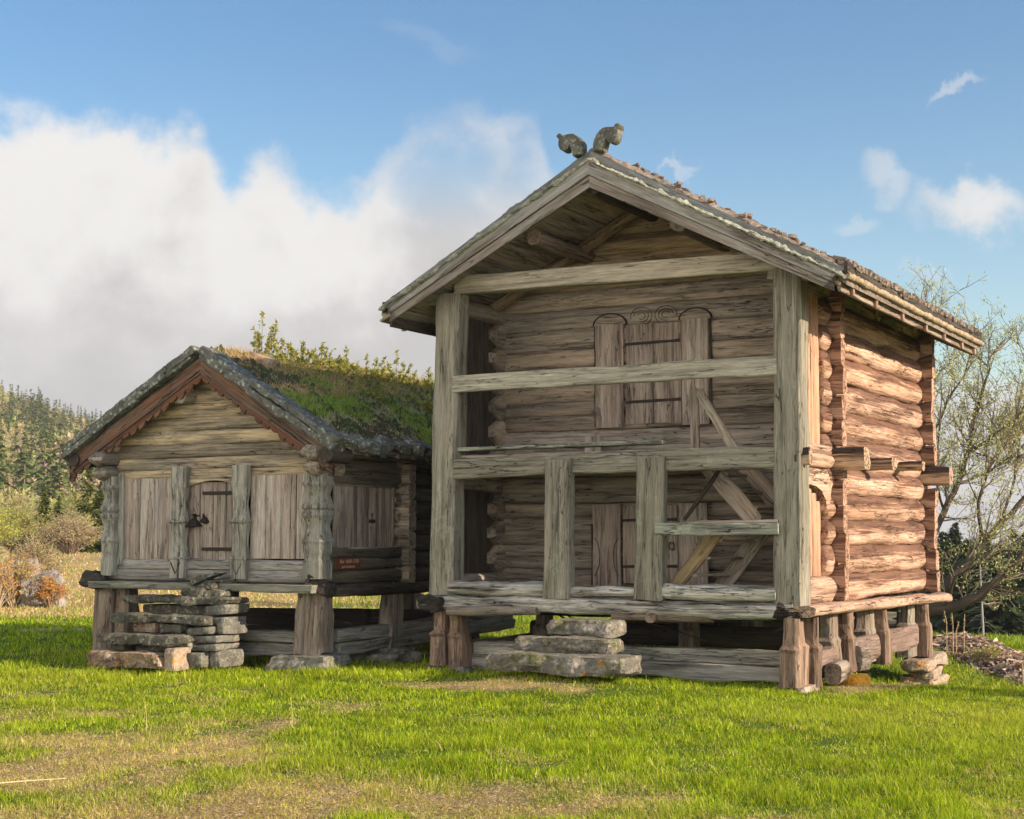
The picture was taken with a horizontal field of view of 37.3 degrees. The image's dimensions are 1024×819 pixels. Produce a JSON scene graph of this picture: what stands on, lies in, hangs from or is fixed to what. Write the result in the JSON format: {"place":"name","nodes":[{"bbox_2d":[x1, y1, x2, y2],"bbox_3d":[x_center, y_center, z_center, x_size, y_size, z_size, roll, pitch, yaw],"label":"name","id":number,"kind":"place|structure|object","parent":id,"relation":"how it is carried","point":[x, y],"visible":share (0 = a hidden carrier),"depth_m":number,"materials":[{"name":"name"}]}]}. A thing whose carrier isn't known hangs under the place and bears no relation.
{"place":"outdoors","nodes":[
{"label":"outdoors","id":0,"kind":"place"},
{"bbox_2d":[0,547,428,617],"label":"dry grass","id":1,"kind":"structure","parent":0,"point":[12,615],"depth_m":36.96,"materials":[{"name":"plant"}]},
{"bbox_2d":[200,577,236,582],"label":"loose slab","id":2,"kind":"structure","parent":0,"point":[225,580],"depth_m":19.90,"materials":[{"name":"stone"}]},
{"bbox_2d":[213,341,434,443],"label":"turf grass","id":3,"kind":"structure","parent":0,"point":[358,382],"depth_m":21.56,"materials":[{"name":"plant"}]},
{"bbox_2d":[0,448,1023,818],"bbox_3d":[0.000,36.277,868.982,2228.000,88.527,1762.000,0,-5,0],"label":"ground","id":4,"kind":"structure","parent":0,"point":[590,690],"depth_m":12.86,"materials":[{"name":"plant"}]},
{"bbox_2d":[0,394,8,427],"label":"hill spruce","id":5,"kind":"object","parent":4,"relation":"on","point":[2,410],"visible":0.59,"depth_m":374.07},
{"bbox_2d":[0,425,9,505],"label":"hill spruce","id":6,"kind":"object","parent":4,"relation":"on","point":[3,469],"visible":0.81,"depth_m":182.92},
{"bbox_2d":[0,419,10,452],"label":"hill birch","id":7,"kind":"object","parent":4,"relation":"on","point":[3,424],"visible":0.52,"depth_m":296.16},
{"bbox_2d":[0,420,13,492],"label":"hill spruce","id":8,"kind":"object","parent":4,"relation":"on","point":[5,462],"visible":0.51,"depth_m":207.17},
{"bbox_2d":[0,548,18,607],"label":"heather shrub","id":9,"kind":"object","parent":4,"relation":"on","point":[7,572],"visible":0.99,"depth_m":34.79,"materials":[{"name":"brown plant"}]},
{"bbox_2d":[0,422,21,488],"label":"hill spruce","id":10,"kind":"object","parent":4,"relation":"on","point":[12,469],"visible":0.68,"depth_m":219.67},
{"bbox_2d":[0,507,26,545],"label":"round shrub","id":11,"kind":"object","parent":4,"relation":"on","point":[11,532],"visible":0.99,"depth_m":59.98,"materials":[{"name":"green plant"}]},
{"bbox_2d":[13,385,21,413],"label":"hill spruce","id":12,"kind":"object","parent":4,"relation":"on","point":[17,398],"visible":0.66,"depth_m":426.88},
{"bbox_2d":[6,419,29,455],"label":"hill birch","id":13,"kind":"object","parent":4,"relation":"on","point":[20,427],"visible":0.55,"depth_m":300.30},
{"bbox_2d":[1,558,42,605],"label":"boulder","id":14,"kind":"object","parent":4,"relation":"on","point":[36,562],"visible":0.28,"depth_m":35.94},
{"bbox_2d":[10,426,34,490],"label":"hill spruce","id":15,"kind":"object","parent":4,"relation":"on","point":[25,455],"visible":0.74,"depth_m":208.16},
{"bbox_2d":[0,549,50,607],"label":"heather shrub","id":16,"kind":"object","parent":4,"relation":"on","point":[13,601],"visible":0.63,"depth_m":35.37,"materials":[{"name":"brown plant"}]},
{"bbox_2d":[15,429,35,491],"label":"hill spruce","id":17,"kind":"object","parent":4,"relation":"on","point":[33,487],"visible":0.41,"depth_m":211.10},
{"bbox_2d":[0,484,52,543],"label":"round shrub","id":18,"kind":"object","parent":4,"relation":"on","point":[16,501],"visible":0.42,"depth_m":104.48,"materials":[{"name":"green plant"}]},
{"bbox_2d":[0,505,57,553],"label":"round shrub","id":19,"kind":"object","parent":4,"relation":"on","point":[25,524],"visible":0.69,"depth_m":65.51,"materials":[{"name":"green plant"}]},
{"bbox_2d":[0,778,66,783],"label":"straw stick","id":20,"kind":"object","parent":4,"relation":"on","point":[29,780],"visible":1,"depth_m":10.32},
{"bbox_2d":[26,415,40,466],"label":"hill spruce","id":21,"kind":"object","parent":4,"relation":"on","point":[33,429],"visible":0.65,"depth_m":275.09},
{"bbox_2d":[26,393,40,427],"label":"hill spruce","id":22,"kind":"object","parent":4,"relation":"on","point":[34,405],"visible":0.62,"depth_m":406.55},
{"bbox_2d":[32,401,42,437],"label":"hill spruce","id":23,"kind":"object","parent":4,"relation":"on","point":[37,422],"visible":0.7,"depth_m":377.02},
{"bbox_2d":[5,527,70,574],"bbox_3d":[-12.130,3.906,38.337,1.790,1.839,1.748,3,-6,-36],"label":"heather shrub","id":24,"kind":"object","parent":4,"relation":"on","point":[37,551],"visible":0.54,"depth_m":38.23,"materials":[{"name":"brown plant"}]},
{"bbox_2d":[15,569,67,607],"bbox_3d":[-11.148,4.340,35.769,1.294,1.124,1.073,2,-5,-18],"label":"boulder","id":25,"kind":"object","parent":4,"relation":"on","point":[28,599],"visible":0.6,"depth_m":35.36,"materials":[{"name":"stone"}]},
{"bbox_2d":[15,505,70,540],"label":"round shrub","id":26,"kind":"object","parent":4,"relation":"on","point":[33,512],"visible":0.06,"depth_m":87.52,"materials":[{"name":"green plant"}]},
{"bbox_2d":[29,486,57,549],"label":"fir tree","id":27,"kind":"object","parent":4,"relation":"on","point":[44,502],"visible":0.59,"depth_m":74.75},
{"bbox_2d":[0,389,92,544],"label":"forest","id":28,"kind":"object","parent":4,"relation":"on","point":[70,429],"visible":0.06,"depth_m":276.51,"materials":[{"name":"plant"}]},
{"bbox_2d":[29,424,65,499],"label":"hill spruce","id":29,"kind":"object","parent":4,"relation":"on","point":[43,454],"visible":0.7,"depth_m":189.10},
{"bbox_2d":[41,398,53,435],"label":"hill spruce","id":30,"kind":"object","parent":4,"relation":"on","point":[45,408],"visible":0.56,"depth_m":380.95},
{"bbox_2d":[31,574,67,606],"bbox_3d":[-10.738,4.230,35.357,0.886,0.884,0.837,-2,-5,24],"label":"heather shrub","id":31,"kind":"object","parent":4,"relation":"on","point":[52,587],"visible":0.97,"depth_m":35.29,"materials":[{"name":"orange plant"}]},
{"bbox_2d":[42,426,58,487],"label":"hill spruce","id":32,"kind":"object","parent":4,"relation":"on","point":[51,432],"visible":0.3,"depth_m":213.23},
{"bbox_2d":[41,440,65,498],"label":"hill spruce","id":33,"kind":"object","parent":4,"relation":"on","point":[53,456],"visible":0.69,"depth_m":182.05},
{"bbox_2d":[37,423,70,501],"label":"hill spruce","id":34,"kind":"object","parent":4,"relation":"on","point":[59,465],"visible":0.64,"depth_m":181.29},
{"bbox_2d":[49,400,59,432],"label":"hill spruce","id":35,"kind":"object","parent":4,"relation":"on","point":[55,414],"visible":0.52,"depth_m":402.00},
{"bbox_2d":[45,443,67,484],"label":"hill birch","id":36,"kind":"object","parent":4,"relation":"on","point":[57,454],"visible":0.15,"depth_m":232.90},
{"bbox_2d":[49,495,67,543],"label":"fir tree","id":37,"kind":"object","parent":4,"relation":"on","point":[59,508],"visible":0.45,"depth_m":81.78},
{"bbox_2d":[23,505,103,554],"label":"round shrub","id":38,"kind":"object","parent":4,"relation":"on","point":[71,534],"visible":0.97,"depth_m":57.51,"materials":[{"name":"beige plant"}]},
{"bbox_2d":[36,484,100,518],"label":"round shrub","id":39,"kind":"object","parent":4,"relation":"on","point":[76,495],"visible":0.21,"depth_m":114.19,"materials":[{"name":"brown plant"}]},
{"bbox_2d":[64,469,92,494],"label":"hill birch","id":40,"kind":"object","parent":4,"relation":"on","point":[76,482],"visible":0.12,"depth_m":187.41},
{"bbox_2d":[68,467,100,548],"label":"fir tree","id":41,"kind":"object","parent":4,"relation":"on","point":[85,502],"visible":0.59,"depth_m":71.81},
{"bbox_2d":[75,481,103,553],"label":"fir tree","id":42,"kind":"object","parent":4,"relation":"on","point":[98,502],"visible":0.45,"depth_m":63.65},
{"bbox_2d":[87,648,164,668],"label":"step slab","id":43,"kind":"structure","parent":4,"relation":"on","point":[110,658],"depth_m":19.29,"materials":[{"name":"stone"}]},
{"bbox_2d":[110,644,135,650],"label":"stone block","id":44,"kind":"object","parent":43,"relation":"on","point":[126,647],"depth_m":19.85,"materials":[{"name":"stone"}]},
{"bbox_2d":[96,631,204,646],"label":"step slab","id":45,"kind":"structure","parent":44,"relation":"on","point":[146,638],"depth_m":19.38,"materials":[{"name":"stone"}]},
{"bbox_2d":[133,622,168,631],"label":"stone block","id":46,"kind":"object","parent":45,"relation":"on","point":[147,627],"depth_m":19.85,"materials":[{"name":"stone"}]},
{"bbox_2d":[110,612,221,624],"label":"step slab","id":47,"kind":"structure","parent":46,"relation":"on","point":[161,617],"depth_m":19.70,"materials":[{"name":"stone"}]},
{"bbox_2d":[159,623,194,632],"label":"stone block","id":48,"kind":"object","parent":45,"relation":"on","point":[177,627],"depth_m":19.66,"materials":[{"name":"stone"}]},
{"bbox_2d":[138,643,200,651],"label":"wall block","id":49,"kind":"structure","parent":43,"relation":"on","point":[158,648],"depth_m":19.48,"materials":[{"name":"stone"}]},
{"bbox_2d":[136,643,209,652],"bbox_3d":[-4.538,3.172,20.040,1.138,0.272,0.582,-3,-5,29],"label":"stone block","id":50,"kind":"object","parent":4,"relation":"on","point":[138,645],"depth_m":19.92,"materials":[{"name":"stone"}]},
{"bbox_2d":[133,623,219,635],"bbox_3d":[-4.429,2.941,20.173,1.221,0.214,0.536,-3,-5,29],"label":"stone block","id":51,"kind":"object","parent":50,"relation":"on","point":[195,626],"depth_m":19.87,"materials":[{"name":"stone"}]},
{"bbox_2d":[143,603,231,616],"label":"wall block","id":52,"kind":"structure","parent":51,"relation":"on","point":[170,607],"depth_m":20.16,"materials":[{"name":"stone"}]},
{"bbox_2d":[164,647,190,670],"bbox_3d":[-4.211,3.150,19.170,0.189,0.287,0.376,-3,-5,29],"label":"stone block","id":53,"kind":"object","parent":4,"relation":"on","point":[176,657],"depth_m":19.05,"materials":[{"name":"stone"}]},
{"bbox_2d":[187,651,209,667],"bbox_3d":[-3.936,3.198,19.416,0.362,0.209,0.551,-3,-5,29],"label":"stone block","id":54,"kind":"object","parent":4,"relation":"on","point":[195,659],"depth_m":19.18,"materials":[{"name":"stone"}]},
{"bbox_2d":[191,643,238,650],"bbox_3d":[-3.840,3.046,19.473,0.570,0.118,0.535,-3,-5,29],"label":"stone block","id":55,"kind":"object","parent":54,"relation":"on","point":[214,647],"depth_m":19.25,"materials":[{"name":"stone"}]},
{"bbox_2d":[194,634,239,642],"bbox_3d":[-3.831,2.949,19.508,0.503,0.123,0.523,-3,-5,29],"label":"stone block","id":56,"kind":"object","parent":55,"relation":"on","point":[219,638],"depth_m":19.31,"materials":[{"name":"stone"}]},
{"bbox_2d":[187,626,217,634],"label":"stone block","id":57,"kind":"object","parent":56,"relation":"on","point":[203,630],"depth_m":19.31,"materials":[{"name":"stone"}]},
{"bbox_2d":[216,621,247,633],"bbox_3d":[-3.589,2.807,19.498,0.158,0.159,0.500,-3,-5,29],"label":"stone block","id":58,"kind":"object","parent":56,"relation":"on","point":[235,627],"depth_m":19.41,"materials":[{"name":"stone"}]},
{"bbox_2d":[212,616,245,624],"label":"stone block","id":59,"kind":"object","parent":58,"relation":"on","point":[229,620],"depth_m":19.39,"materials":[{"name":"stone"}]},
{"bbox_2d":[205,604,249,614],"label":"wall block","id":60,"kind":"structure","parent":59,"relation":"on","point":[226,609],"depth_m":19.49,"materials":[{"name":"stone"}]},
{"bbox_2d":[122,594,248,605],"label":"step slab","id":61,"kind":"structure","parent":60,"relation":"on","point":[176,599],"depth_m":19.74,"materials":[{"name":"stone"}]},
{"bbox_2d":[180,587,213,596],"bbox_3d":[-4.131,2.402,19.947,0.510,0.151,0.384,-3,-5,29],"label":"loose slab","id":62,"kind":"object","parent":61,"relation":"on","point":[196,591],"depth_m":19.78,"materials":[{"name":"stone"}]},
{"bbox_2d":[203,589,239,596],"bbox_3d":[-3.825,2.403,19.818,0.370,0.149,0.422,-4,-6,40],"label":"loose slab","id":63,"kind":"object","parent":61,"relation":"on","point":[209,593],"depth_m":19.69,"materials":[{"name":"stone"}]},
{"bbox_2d":[188,583,218,589],"bbox_3d":[-4.027,2.318,19.966,0.500,0.095,0.369,-3,-5,29],"label":"loose slab","id":64,"kind":"object","parent":63,"relation":"on","point":[210,586],"depth_m":19.75,"materials":[{"name":"stone"}]},
{"bbox_2d":[190,573,225,585],"bbox_3d":[-4.014,2.237,19.983,0.371,0.178,0.346,-3,-5,29],"label":"loose slab","id":65,"kind":"object","parent":64,"relation":"on","point":[198,579],"depth_m":19.88,"materials":[{"name":"stone"}]},
{"bbox_2d":[212,590,232,596],"bbox_3d":[-3.850,2.416,19.828,0.418,0.119,0.337,-3,-5,29],"label":"loose slab","id":66,"kind":"object","parent":61,"relation":"on","point":[222,593],"depth_m":19.65,"materials":[{"name":"stone"}]},
{"bbox_2d":[209,649,243,667],"bbox_3d":[-3.654,3.183,19.424,0.178,0.230,0.519,-3,-5,29],"label":"stone block","id":67,"kind":"object","parent":4,"relation":"on","point":[227,658],"depth_m":19.31,"materials":[{"name":"stone"}]},
{"bbox_2d":[61,344,514,655],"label":"turf roof storehouse","id":68,"kind":"structure","parent":4,"relation":"on","point":[205,460],"depth_m":20.43,"materials":[{"name":"brown wood"}]},
{"bbox_2d":[185,482,232,559],"bbox_3d":[-4.036,1.504,20.391,0.933,1.074,0.292,-3,-5,29],"label":"door","id":69,"kind":"structure","parent":68,"relation":"in","point":[210,504],"depth_m":20.41,"materials":[{"name":"wood"}]},
{"bbox_2d":[250,310,278,355],"bbox_3d":[-3.493,-1.058,21.306,0.437,0.704,0.603,1,-5,-15],"label":"roof sapling","id":70,"kind":"object","parent":68,"relation":"on","point":[268,344],"visible":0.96,"depth_m":21.33,"materials":[{"name":"green plant"}]},
{"bbox_2d":[250,352,279,368],"bbox_3d":[-3.435,-0.671,21.156,0.375,0.258,0.342,-3,-5,29],"label":"turf stone","id":71,"kind":"object","parent":68,"relation":"on","point":[268,361],"visible":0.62,"depth_m":21.04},
{"bbox_2d":[268,337,293,361],"bbox_3d":[-3.333,-0.837,21.666,0.322,0.394,0.503,-3,-5,29],"label":"roof sapling","id":72,"kind":"object","parent":68,"relation":"on","point":[275,347],"visible":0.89,"depth_m":21.61,"materials":[{"name":"green plant"}]},
{"bbox_2d":[286,340,318,365],"bbox_3d":[-3.093,-0.807,22.050,0.574,0.426,0.500,3,-5,-30],"label":"roof sapling","id":73,"kind":"object","parent":68,"relation":"on","point":[303,351],"visible":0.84,"depth_m":22.01,"materials":[{"name":"green plant"}]},
{"bbox_2d":[311,342,336,370],"bbox_3d":[-2.883,-0.767,22.374,0.329,0.456,0.494,-4,-6,42],"label":"roof sapling","id":74,"kind":"object","parent":68,"relation":"on","point":[321,360],"visible":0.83,"depth_m":22.38,"materials":[{"name":"green plant"}]},
{"bbox_2d":[328,354,356,375],"bbox_3d":[-2.582,-0.660,22.614,0.444,0.346,0.549,2,-5,-23],"label":"roof sapling","id":75,"kind":"object","parent":68,"relation":"on","point":[340,360],"visible":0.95,"depth_m":22.61,"materials":[{"name":"green plant"}]},
{"bbox_2d":[343,354,386,378],"bbox_3d":[-2.242,-0.655,23.265,0.696,0.444,0.683,-3,-5,29],"label":"roof sapling","id":76,"kind":"object","parent":68,"relation":"on","point":[373,370],"visible":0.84,"depth_m":23.27,"materials":[{"name":"green plant"}]},
{"bbox_2d":[359,386,398,402],"bbox_3d":[-2.005,-0.225,22.201,0.652,0.272,0.379,0,-5,6],"label":"roof sapling","id":77,"kind":"object","parent":68,"relation":"on","point":[376,391],"visible":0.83,"depth_m":22.21,"materials":[{"name":"green plant"}]},
{"bbox_2d":[374,365,394,384],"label":"roof sapling","id":78,"kind":"object","parent":68,"relation":"on","point":[380,375],"visible":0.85,"depth_m":23.53,"materials":[{"name":"green plant"}]},
{"bbox_2d":[383,350,413,383],"bbox_3d":[-1.844,-0.651,24.023,0.523,0.582,0.434,1,-5,-16],"label":"roof sapling","id":79,"kind":"object","parent":68,"relation":"on","point":[401,371],"visible":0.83,"depth_m":23.96,"materials":[{"name":"green plant"}]},
{"bbox_2d":[398,370,419,388],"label":"roof sapling","id":80,"kind":"object","parent":68,"relation":"on","point":[409,379],"visible":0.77,"depth_m":24.24,"materials":[{"name":"green plant"}]},
{"bbox_2d":[418,397,432,412],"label":"roof sapling","id":81,"kind":"object","parent":68,"relation":"on","point":[427,405],"visible":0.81,"depth_m":23.03,"materials":[{"name":"green plant"}]},
{"bbox_2d":[423,367,433,391],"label":"roof sapling","id":82,"kind":"object","parent":68,"relation":"on","point":[428,384],"visible":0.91,"depth_m":24.66,"materials":[{"name":"green plant"}]},
{"bbox_2d":[264,652,350,671],"bbox_3d":[-2.585,3.228,19.332,0.946,0.254,0.717,-3,-5,29],"label":"foundation stone","id":83,"kind":"object","parent":4,"relation":"on","point":[286,661],"visible":0.71,"depth_m":19.14,"materials":[{"name":"stone"}]},
{"bbox_2d":[349,651,423,663],"bbox_3d":[-1.650,3.360,20.454,0.840,0.226,1.018,-3,-5,29],"label":"foundation stone","id":84,"kind":"object","parent":4,"relation":"on","point":[413,656],"visible":0.48,"depth_m":20.18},
{"bbox_2d":[368,647,418,654],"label":"foundation stone","id":85,"kind":"object","parent":84,"relation":"on","point":[402,650],"visible":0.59,"depth_m":20.27,"materials":[{"name":"stone"}]},
{"bbox_2d":[426,664,480,673],"bbox_3d":[-0.730,3.271,18.958,0.666,0.163,0.544,-3,-5,29],"label":"foundation stone","id":86,"kind":"object","parent":4,"relation":"on","point":[467,669],"visible":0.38,"depth_m":18.73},
{"bbox_2d":[485,650,641,676],"bbox_3d":[0.555,2.785,16.662,1.815,0.237,0.735,-3,-5,29],"label":"stone step","id":87,"kind":"object","parent":4,"relation":"on","point":[575,664],"visible":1,"depth_m":16.37,"materials":[{"name":"stone"}]},
{"bbox_2d":[515,635,624,654],"bbox_3d":[0.668,2.635,17.038,1.253,0.195,0.585,-3,-5,29],"label":"stone step","id":88,"kind":"object","parent":87,"relation":"on","point":[580,644],"visible":0.97,"depth_m":16.82,"materials":[{"name":"stone"}]},
{"bbox_2d":[546,617,626,637],"bbox_3d":[0.862,2.497,17.404,0.889,0.198,0.532,-3,-5,29],"label":"stone step","id":89,"kind":"object","parent":88,"relation":"on","point":[606,628],"visible":1,"depth_m":17.21,"materials":[{"name":"stone"}]},
{"bbox_2d":[378,123,983,687],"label":"log storehouse","id":90,"kind":"structure","parent":4,"relation":"on","point":[766,513],"depth_m":18.81,"materials":[{"name":"brown wood"}]},
{"bbox_2d":[457,439,665,451],"bbox_3d":[0.555,0.444,18.440,2.757,0.069,0.248,-3,-5,29],"label":"loose plank","id":91,"kind":"object","parent":90,"relation":"on","point":[567,445],"visible":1,"depth_m":18.31,"materials":[{"name":"wood"}]},
{"bbox_2d":[622,505,678,582],"bbox_3d":[1.733,1.696,19.070,0.758,0.980,0.072,-3,-5,29],"label":"door","id":92,"kind":"structure","parent":90,"relation":"in","point":[629,512],"depth_m":19.17,"materials":[{"name":"wood"}]},
{"bbox_2d":[625,322,681,423],"bbox_3d":[1.784,-0.462,19.247,0.776,1.270,0.103,-3,-5,29],"label":"door","id":93,"kind":"structure","parent":90,"relation":"in","point":[656,342],"depth_m":19.26,"materials":[{"name":"wood"}]},
{"bbox_2d":[773,684,819,692],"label":"foundation stone","id":94,"kind":"object","parent":4,"relation":"on","point":[807,688],"visible":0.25,"depth_m":16.49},
{"bbox_2d":[835,673,870,685],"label":"foundation stone","id":95,"kind":"object","parent":4,"relation":"on","point":[861,679],"visible":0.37,"depth_m":17.26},
{"bbox_2d":[899,674,949,685],"bbox_3d":[5.750,3.788,21.202,0.520,0.197,1.044,-3,-5,29],"label":"foundation stone","id":96,"kind":"object","parent":4,"relation":"on","point":[907,678],"visible":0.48,"depth_m":20.86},
{"bbox_2d":[907,664,942,680],"bbox_3d":[5.750,3.655,21.146,0.493,0.203,0.824,-3,-5,29],"label":"foundation stone","id":97,"kind":"object","parent":96,"relation":"on","point":[929,675],"visible":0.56,"depth_m":20.81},
{"bbox_2d":[900,651,947,671],"bbox_3d":[5.712,3.507,21.142,0.566,0.228,1.114,-3,-5,29],"label":"foundation stone","id":98,"kind":"object","parent":97,"relation":"on","point":[917,664],"visible":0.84,"depth_m":20.73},
{"bbox_2d":[926,531,967,632],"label":"dark spruce","id":99,"kind":"object","parent":4,"relation":"on","point":[942,544],"visible":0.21,"depth_m":61.43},
{"bbox_2d":[945,522,975,592],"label":"dark spruce","id":100,"kind":"object","parent":4,"relation":"on","point":[955,538],"visible":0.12,"depth_m":73.59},
{"bbox_2d":[898,262,1023,616],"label":"budding tree","id":101,"kind":"object","parent":4,"relation":"on","point":[1007,438],"visible":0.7,"depth_m":29.17,"materials":[{"name":"green plant"}]},
{"bbox_2d":[933,537,1010,635],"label":"dark spruce","id":102,"kind":"object","parent":4,"relation":"on","point":[959,617],"visible":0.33,"depth_m":57.38,"materials":[{"name":"plant"}]},
{"bbox_2d":[932,631,1023,684],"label":"bark chip heap","id":103,"kind":"object","parent":4,"relation":"on","point":[1006,664],"visible":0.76,"depth_m":25.07,"materials":[{"name":"wood"}]},
{"bbox_2d":[961,565,1002,635],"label":"dead tree","id":104,"kind":"object","parent":4,"relation":"on","point":[982,615],"visible":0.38,"depth_m":49.62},
{"bbox_2d":[972,530,996,613],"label":"dark spruce","id":105,"kind":"object","parent":4,"relation":"on","point":[987,546],"visible":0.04,"depth_m":75.39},
{"bbox_2d":[970,643,1004,660],"bbox_3d":[7.721,3.994,24.586,0.613,0.419,0.546,-4,-6,43],"label":"weed bush","id":106,"kind":"object","parent":4,"relation":"on","point":[993,651],"visible":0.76,"depth_m":24.50,"materials":[{"name":"green plant"}]},
{"bbox_2d":[962,544,1023,637],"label":"dark spruce","id":107,"kind":"object","parent":4,"relation":"on","point":[1004,617],"visible":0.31,"depth_m":55.27,"materials":[{"name":"plant"}]},
{"bbox_2d":[992,529,1022,580],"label":"dark spruce","id":108,"kind":"object","parent":4,"relation":"on","point":[1013,551],"visible":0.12,"depth_m":71.56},
{"bbox_2d":[996,532,1023,632],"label":"dark spruce","id":109,"kind":"object","parent":4,"relation":"on","point":[1020,584],"visible":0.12,"depth_m":59.50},
{"bbox_2d":[0,0,1023,542],"label":"sky","id":110,"kind":"structure","parent":0,"point":[174,173],"materials":[{"name":"blue"}]},
{"bbox_2d":[333,592,1023,645],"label":"grass","id":111,"kind":"structure","parent":0,"point":[1018,642],"depth_m":30.69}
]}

